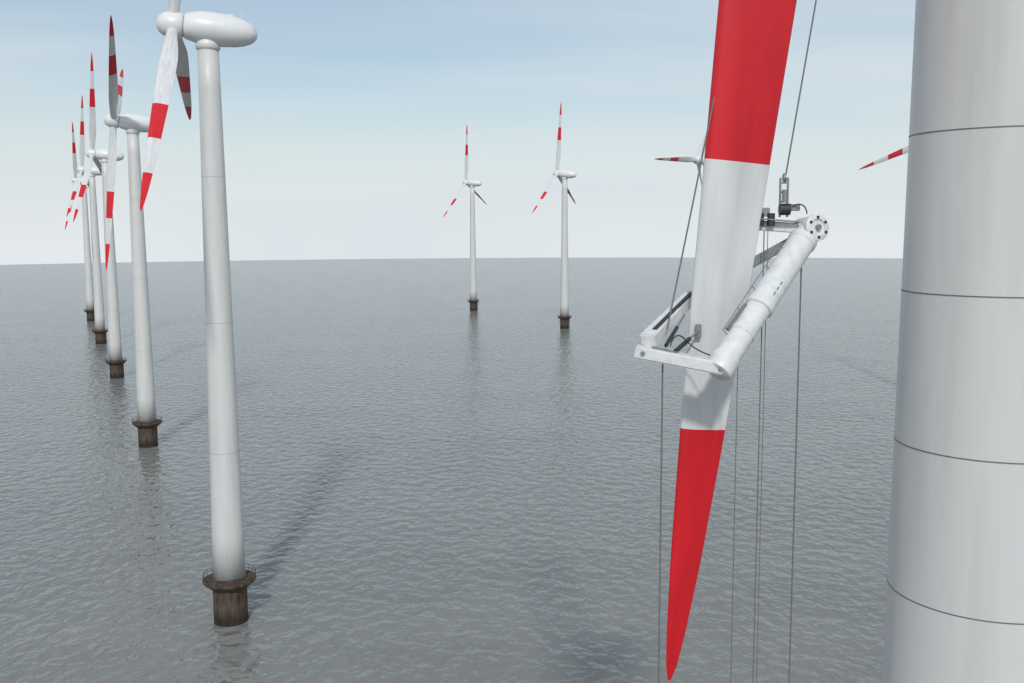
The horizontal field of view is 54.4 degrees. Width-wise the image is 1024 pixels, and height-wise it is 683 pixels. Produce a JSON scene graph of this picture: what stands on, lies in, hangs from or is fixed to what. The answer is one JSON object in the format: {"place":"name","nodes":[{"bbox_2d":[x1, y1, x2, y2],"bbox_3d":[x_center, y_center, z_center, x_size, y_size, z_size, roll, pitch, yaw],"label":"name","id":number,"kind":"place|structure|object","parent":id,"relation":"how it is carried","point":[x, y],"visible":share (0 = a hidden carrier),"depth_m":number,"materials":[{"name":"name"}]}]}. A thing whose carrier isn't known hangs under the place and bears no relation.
{"place":"outdoors","nodes":[
{"label":"outdoors","id":0,"kind":"place"},
{"bbox_2d":[0,257,902,682],"bbox_3d":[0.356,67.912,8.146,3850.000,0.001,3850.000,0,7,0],"label":"sea","id":1,"kind":"structure","parent":0,"point":[442,481],"depth_m":265.81,"materials":[{"name":"liquid"}]},
{"bbox_2d":[65,122,94,320],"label":"wind turbine","id":2,"kind":"object","parent":1,"relation":"in","point":[89,310],"visible":0.66,"depth_m":702.06,"materials":[{"name":"paint"}]},
{"bbox_2d":[66,96,107,343],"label":"wind turbine","id":3,"kind":"object","parent":1,"relation":"in","point":[100,331],"visible":0.9,"depth_m":565.67,"materials":[{"name":"paint"}]},
{"bbox_2d":[73,53,126,378],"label":"wind turbine","id":4,"kind":"object","parent":1,"relation":"in","point":[115,362],"visible":0.93,"depth_m":438.80,"materials":[{"name":"paint"}]},
{"bbox_2d":[104,16,161,447],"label":"wind turbine","id":5,"kind":"object","parent":1,"relation":"in","point":[146,423],"visible":0.99,"depth_m":300.21,"materials":[{"name":"paint"}]},
{"bbox_2d":[140,0,257,626],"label":"wind turbine","id":6,"kind":"object","parent":1,"relation":"in","point":[229,580],"visible":1,"depth_m":164.39,"materials":[{"name":"paint"}]},
{"bbox_2d":[443,126,486,310],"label":"wind turbine","id":7,"kind":"object","parent":1,"relation":"in","point":[471,184],"visible":1,"depth_m":769.09,"materials":[{"name":"paint"}]},
{"bbox_2d":[532,105,576,328],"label":"wind turbine","id":8,"kind":"object","parent":1,"relation":"in","point":[563,176],"visible":1,"depth_m":634.71,"materials":[{"name":"paint"}]},
{"bbox_2d":[655,129,706,185],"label":"wind turbine","id":9,"kind":"object","parent":1,"relation":"in","point":[696,159],"visible":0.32,"depth_m":497.22,"materials":[{"name":"paint"}]},
{"bbox_2d":[666,0,1023,682],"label":"wind turbine","id":10,"kind":"object","parent":1,"relation":"in","point":[954,610],"visible":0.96,"depth_m":27.88,"materials":[{"name":"paint"}]},
{"bbox_2d":[634,0,828,682],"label":"blade maintenance platform","id":11,"kind":"structure","parent":10,"relation":"attached to","point":[792,252],"depth_m":28.27,"materials":[{"name":"white paint"}]},
{"bbox_2d":[859,146,907,169],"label":"wind turbine","id":12,"kind":"object","parent":1,"relation":"in","point":[904,150],"visible":0.06,"depth_m":355.65,"materials":[{"name":"paint"}]},
{"bbox_2d":[0,0,915,264],"label":"sky","id":13,"kind":"structure","parent":0,"point":[345,122],"materials":[{"name":"blue"}]}
]}

